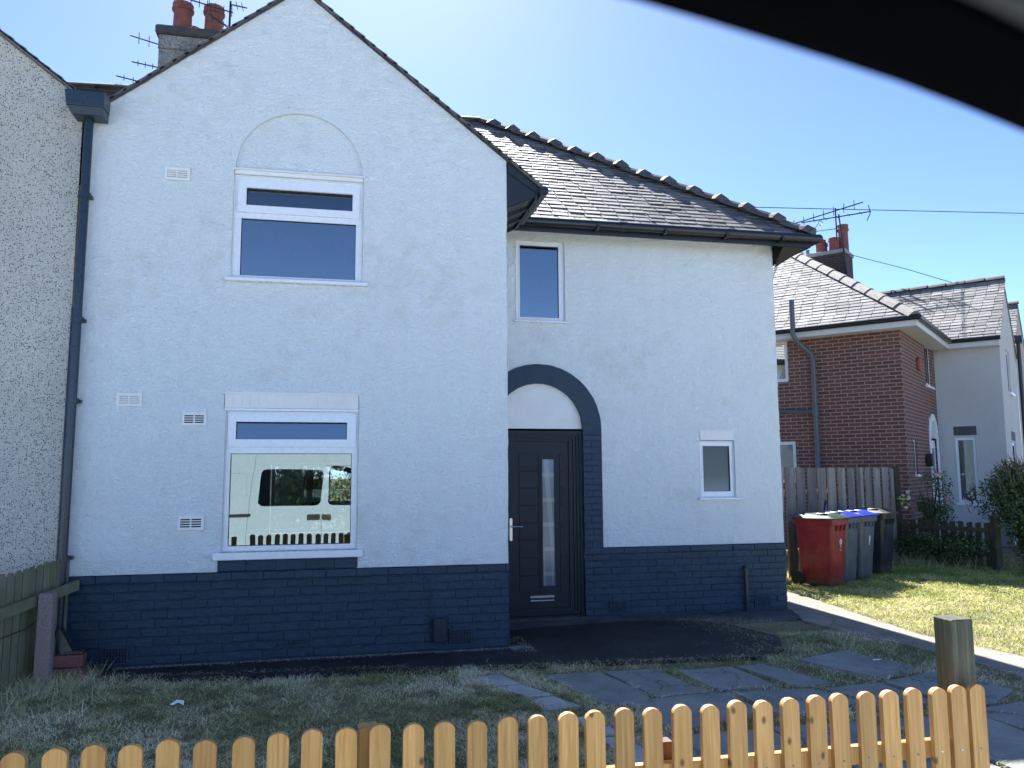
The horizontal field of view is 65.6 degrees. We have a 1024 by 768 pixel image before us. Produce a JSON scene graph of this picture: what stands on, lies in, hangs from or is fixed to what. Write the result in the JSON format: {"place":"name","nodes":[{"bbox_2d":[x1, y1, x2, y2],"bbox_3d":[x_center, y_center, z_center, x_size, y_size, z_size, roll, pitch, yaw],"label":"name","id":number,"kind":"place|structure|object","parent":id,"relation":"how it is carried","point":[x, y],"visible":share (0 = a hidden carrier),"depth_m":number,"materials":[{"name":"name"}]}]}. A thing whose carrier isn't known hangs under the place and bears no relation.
{"place":"outdoors","nodes":[
{"label":"outdoors","id":0,"kind":"place"},
{"bbox_2d":[87,620,783,681],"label":"tarmac path","id":1,"kind":"structure","parent":0,"point":[627,641],"depth_m":7.33,"materials":[{"name":"black asphalt"}]},
{"bbox_2d":[113,636,536,670],"bbox_3d":[-1.659,2.516,7.388,3.760,0.008,0.805,1,-7,-12],"label":"grit","id":2,"kind":"object","parent":1,"relation":"on","point":[510,647],"visible":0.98,"depth_m":7.34,"materials":[{"name":"grey gravel"}]},
{"bbox_2d":[106,614,811,679],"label":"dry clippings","id":3,"kind":"object","parent":1,"relation":"on","point":[576,661],"visible":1,"depth_m":7.16,"materials":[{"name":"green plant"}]},
{"bbox_2d":[0,546,1023,767],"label":"garden ground","id":4,"kind":"structure","parent":0,"point":[801,627],"depth_m":6.05,"materials":[{"name":"plant"}]},
{"bbox_2d":[0,560,79,693],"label":"garden fence","id":5,"kind":"object","parent":4,"relation":"on","point":[20,591],"visible":0.73,"depth_m":6.42,"materials":[{"name":"brown wood"}]},
{"bbox_2d":[0,28,83,576],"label":"pebbledash house","id":6,"kind":"structure","parent":4,"relation":"on","point":[41,132],"depth_m":7.15,"materials":[{"name":"pebble dash render"},{"name":"slate"}]},
{"bbox_2d":[33,592,56,687],"bbox_3d":[-3.808,2.092,6.478,0.123,0.765,0.110,1,-7,-12],"label":"concrete post","id":7,"kind":"object","parent":4,"relation":"on","point":[44,641],"visible":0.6,"depth_m":6.44,"materials":[{"name":"grey concrete"}]},
{"bbox_2d":[0,657,116,696],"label":"dry grass tufts","id":8,"kind":"object","parent":4,"relation":"on","point":[50,681],"visible":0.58,"depth_m":6.39,"materials":[{"name":"green plant"}]},
{"bbox_2d":[53,652,86,683],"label":"terracotta planter trough","id":9,"kind":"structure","parent":4,"relation":"on","point":[71,662],"depth_m":6.54,"materials":[{"name":"red ceramic"}]},
{"bbox_2d":[55,627,85,654],"bbox_3d":[-3.682,2.136,6.619,0.240,0.213,0.120,1,-7,-12],"label":"broken slate","id":10,"kind":"object","parent":9,"relation":"on","point":[65,644],"visible":0.98,"depth_m":6.57,"materials":[{"name":"grey stone"}]},
{"bbox_2d":[170,700,183,704],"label":"litter","id":11,"kind":"object","parent":4,"relation":"on","point":[179,701],"visible":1,"depth_m":5.73,"materials":[{"name":"white paper"}]},
{"bbox_2d":[55,0,822,668],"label":"white house","id":12,"kind":"structure","parent":4,"relation":"on","point":[373,348],"depth_m":7.78,"materials":[{"name":"paint"}]},
{"bbox_2d":[116,33,157,81],"bbox_3d":[-5.769,-4.779,12.776,1.118,1.785,0.032,1,-7,-12],"label":"tv aerial","id":13,"kind":"object","parent":12,"relation":"attached to","point":[145,64],"visible":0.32,"depth_m":12.79,"materials":[{"name":"grey metal"}]},
{"bbox_2d":[174,0,246,27],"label":"tv aerial","id":14,"kind":"object","parent":12,"relation":"attached to","point":[229,11],"visible":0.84,"depth_m":11.94,"materials":[{"name":"grey metal"}]},
{"bbox_2d":[212,411,362,560],"bbox_3d":[-2.069,0.937,7.444,1.335,1.362,0.160,1,-7,-12],"label":"window","id":15,"kind":"structure","parent":12,"relation":"in","point":[290,483],"depth_m":7.46,"materials":[{"name":"white plastic"}]},
{"bbox_2d":[224,176,367,286],"bbox_3d":[-2.069,-1.481,7.721,1.325,1.055,0.155,1,-7,-12],"label":"window","id":16,"kind":"structure","parent":12,"relation":"in","point":[286,231],"depth_m":7.73,"materials":[{"name":"white plastic"}]},
{"bbox_2d":[508,441,569,609],"bbox_3d":[0.303,1.640,9.316,0.771,1.936,0.118,1,-7,-12],"label":"front door","id":17,"kind":"structure","parent":12,"relation":"in","point":[538,483],"depth_m":9.33,"materials":[{"name":"paint"}]},
{"bbox_2d":[513,242,569,323],"bbox_3d":[0.344,-1.227,9.610,0.685,1.005,0.145,1,-7,-12],"label":"window","id":18,"kind":"structure","parent":12,"relation":"in","point":[539,266],"depth_m":9.62,"materials":[{"name":"white plastic"}]},
{"bbox_2d":[698,442,743,499],"bbox_3d":[2.549,1.066,9.827,0.590,0.720,0.150,1,-7,-12],"label":"window","id":19,"kind":"structure","parent":12,"relation":"in","point":[716,458],"depth_m":9.84,"materials":[{"name":"white plastic"}]},
{"bbox_2d":[0,683,989,767],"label":"picket fence","id":20,"kind":"object","parent":4,"relation":"on","point":[959,739],"visible":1,"depth_m":3.07,"materials":[{"name":"brown wood"}]},
{"bbox_2d":[478,674,642,762],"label":"edging path","id":21,"kind":"structure","parent":4,"relation":"on","point":[552,702],"depth_m":5.92,"materials":[{"name":"grey concrete"}]},
{"bbox_2d":[509,609,799,629],"bbox_3d":[1.611,2.715,9.050,3.800,0.040,0.714,1,-7,-12],"label":"concrete apron","id":22,"kind":"object","parent":4,"relation":"on","point":[787,615],"visible":0.66,"depth_m":9.16,"materials":[{"name":"grey concrete"}]},
{"bbox_2d":[787,512,850,585],"bbox_3d":[4.623,2.469,11.905,0.540,1.071,0.775,5,-8,-41],"label":"wheelie bin","id":23,"kind":"object","parent":4,"relation":"on","point":[821,539],"visible":1,"depth_m":11.72,"materials":[{"name":"red plastic"}]},
{"bbox_2d":[819,511,862,581],"bbox_3d":[4.998,2.515,12.341,0.540,1.071,0.775,6,-9,-43],"label":"wheelie bin","id":24,"kind":"object","parent":4,"relation":"on","point":[851,543],"visible":0.17,"depth_m":12.11,"materials":[{"name":"grey plastic"}]},
{"bbox_2d":[781,467,903,577],"bbox_3d":[5.555,2.317,13.728,4.942,1.770,0.168,5,-8,-40],"label":"board fence","id":25,"kind":"object","parent":4,"relation":"on","point":[790,493],"visible":0.38,"depth_m":13.77,"materials":[{"name":"brown wood"}]},
{"bbox_2d":[852,508,898,572],"bbox_3d":[6.037,2.623,13.357,0.540,1.071,0.775,5,-9,-42],"label":"wheelie bin","id":26,"kind":"object","parent":4,"relation":"on","point":[883,542],"visible":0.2,"depth_m":13.08,"materials":[{"name":"black plastic"}]},
{"bbox_2d":[773,224,1023,557],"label":"brick house","id":27,"kind":"structure","parent":4,"relation":"on","point":[912,381],"depth_m":17.26,"materials":[{"name":"red brick"}]},
{"bbox_2d":[776,341,788,381],"bbox_3d":[5.652,-0.462,17.538,0.900,0.900,0.061,-5,-8,37],"label":"window","id":28,"kind":"structure","parent":27,"relation":"in","point":[781,347],"depth_m":17.34,"materials":[{"name":"white plastic"}]},
{"bbox_2d":[780,441,796,482],"bbox_3d":[5.719,1.700,17.255,0.940,0.880,0.061,-5,-8,37],"label":"window","id":29,"kind":"structure","parent":27,"relation":"in","point":[787,449],"depth_m":17.09,"materials":[{"name":"white plastic"}]},
{"bbox_2d":[796,200,870,275],"bbox_3d":[9.663,-4.133,24.041,2.402,2.843,0.606,-5,-8,37],"label":"tv aerial","id":30,"kind":"object","parent":27,"relation":"attached to","point":[835,217],"visible":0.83,"depth_m":24.00,"materials":[{"name":"grey metal"}]},
{"bbox_2d":[849,254,950,282],"bbox_3d":[10.731,-3.231,22.085,0.087,1.616,3.246,3,-7,-27],"label":"stay wire","id":31,"kind":"object","parent":27,"relation":"on","point":[900,267],"visible":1,"depth_m":22.03,"materials":[{"name":"grey metal"}]},
{"bbox_2d":[913,440,921,476],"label":"window","id":32,"kind":"structure","parent":27,"relation":"in","point":[916,475],"depth_m":16.40,"materials":[{"name":"white plastic"}]},
{"bbox_2d":[924,346,934,389],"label":"window","id":33,"kind":"structure","parent":27,"relation":"in","point":[925,349],"depth_m":18.34,"materials":[{"name":"white plastic"}]},
{"bbox_2d":[931,440,940,533],"bbox_3d":[9.585,2.446,18.039,0.048,2.330,0.720,-5,-8,37],"label":"front door","id":34,"kind":"structure","parent":27,"relation":"in","point":[933,442],"depth_m":18.20,"materials":[{"name":"white plastic"}]},
{"bbox_2d":[955,437,981,504],"bbox_3d":[10.500,2.010,18.325,0.510,1.550,0.160,-5,-8,37],"label":"window","id":35,"kind":"structure","parent":27,"relation":"in","point":[966,459],"depth_m":18.35,"materials":[{"name":"white plastic"}]},
{"bbox_2d":[1005,351,1015,396],"bbox_3d":[12.120,-0.266,19.424,0.180,1.100,0.920,-5,-8,37],"label":"window","id":36,"kind":"structure","parent":27,"relation":"in","point":[1011,394],"depth_m":19.67,"materials":[{"name":"white plastic"}]},
{"bbox_2d":[1012,443,1015,461],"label":"window","id":37,"kind":"structure","parent":27,"relation":"in","point":[1012,443],"depth_m":19.56,"materials":[{"name":"white plastic"}]},
{"bbox_2d":[786,560,1023,655],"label":"side lawn","id":38,"kind":"structure","parent":4,"relation":"on","point":[934,583],"depth_m":10.74,"materials":[{"name":"green plant"}]},
{"bbox_2d":[834,509,878,577],"bbox_3d":[5.425,2.558,12.738,0.540,1.071,0.775,5,-8,-40],"label":"wheelie bin","id":39,"kind":"object","parent":38,"relation":"on","point":[864,566],"visible":0.27,"depth_m":12.46,"materials":[{"name":"grey plastic"}]},
{"bbox_2d":[893,530,996,566],"bbox_3d":[7.668,2.950,14.294,1.228,0.716,1.964,1,-7,-12],"label":"trailing shrub","id":40,"kind":"object","parent":38,"relation":"on","point":[925,545],"visible":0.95,"depth_m":14.11,"materials":[{"name":"green plant"}]},
{"bbox_2d":[898,466,974,534],"bbox_3d":[8.056,2.458,15.137,1.315,1.781,0.975,-3,-7,22],"label":"rose bush","id":41,"kind":"object","parent":4,"relation":"on","point":[930,506],"visible":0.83,"depth_m":15.04,"materials":[{"name":"green plant"}]},
{"bbox_2d":[902,515,1003,570],"bbox_3d":[7.881,2.795,14.289,0.144,0.920,1.773,3,-7,-29],"label":"fence","id":42,"kind":"object","parent":4,"relation":"on","point":[995,555],"visible":0.69,"depth_m":13.90,"materials":[{"name":"brown wood"}]},
{"bbox_2d":[933,615,975,720],"bbox_3d":[1.950,1.601,3.449,0.110,1.145,0.110,1,-7,-12],"label":"gate post","id":43,"kind":"object","parent":4,"relation":"on","point":[954,649],"visible":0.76,"depth_m":3.45,"materials":[{"name":"wood"}]},
{"bbox_2d":[892,550,1023,570],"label":"weeds","id":44,"kind":"object","parent":4,"relation":"on","point":[1009,563],"visible":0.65,"depth_m":14.03,"materials":[{"name":"green plant"}]},
{"bbox_2d":[969,451,1023,561],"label":"evergreen shrub","id":45,"kind":"object","parent":4,"relation":"on","point":[1008,493],"visible":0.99,"depth_m":13.72,"materials":[{"name":"green plant"}]},
{"bbox_2d":[1008,301,1023,461],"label":"terraced house","id":46,"kind":"structure","parent":4,"relation":"on","point":[1015,317],"depth_m":22.57,"materials":[{"name":"paint"}]},
{"bbox_2d":[0,0,1023,455],"label":"sky","id":47,"kind":"structure","parent":0,"point":[741,117],"materials":[{"name":"blue"}]},
{"bbox_2d":[545,651,1023,767],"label":"stone path","id":48,"kind":"structure","parent":0,"point":[1005,741],"depth_m":6.12,"materials":[{"name":"grey stone"}]},
{"bbox_2d":[633,0,1023,131],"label":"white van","id":49,"kind":"object","parent":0,"point":[968,54],"visible":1,"depth_m":0.12,"materials":[{"name":"paint"}]},
{"bbox_2d":[756,207,1023,213],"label":"overhead wire","id":50,"kind":"object","parent":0,"point":[886,210],"visible":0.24,"depth_m":23.59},
{"bbox_2d":[787,591,1023,679],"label":"concrete path","id":51,"kind":"structure","parent":0,"point":[817,613],"depth_m":8.41,"materials":[{"name":"grey concrete"}]}
]}

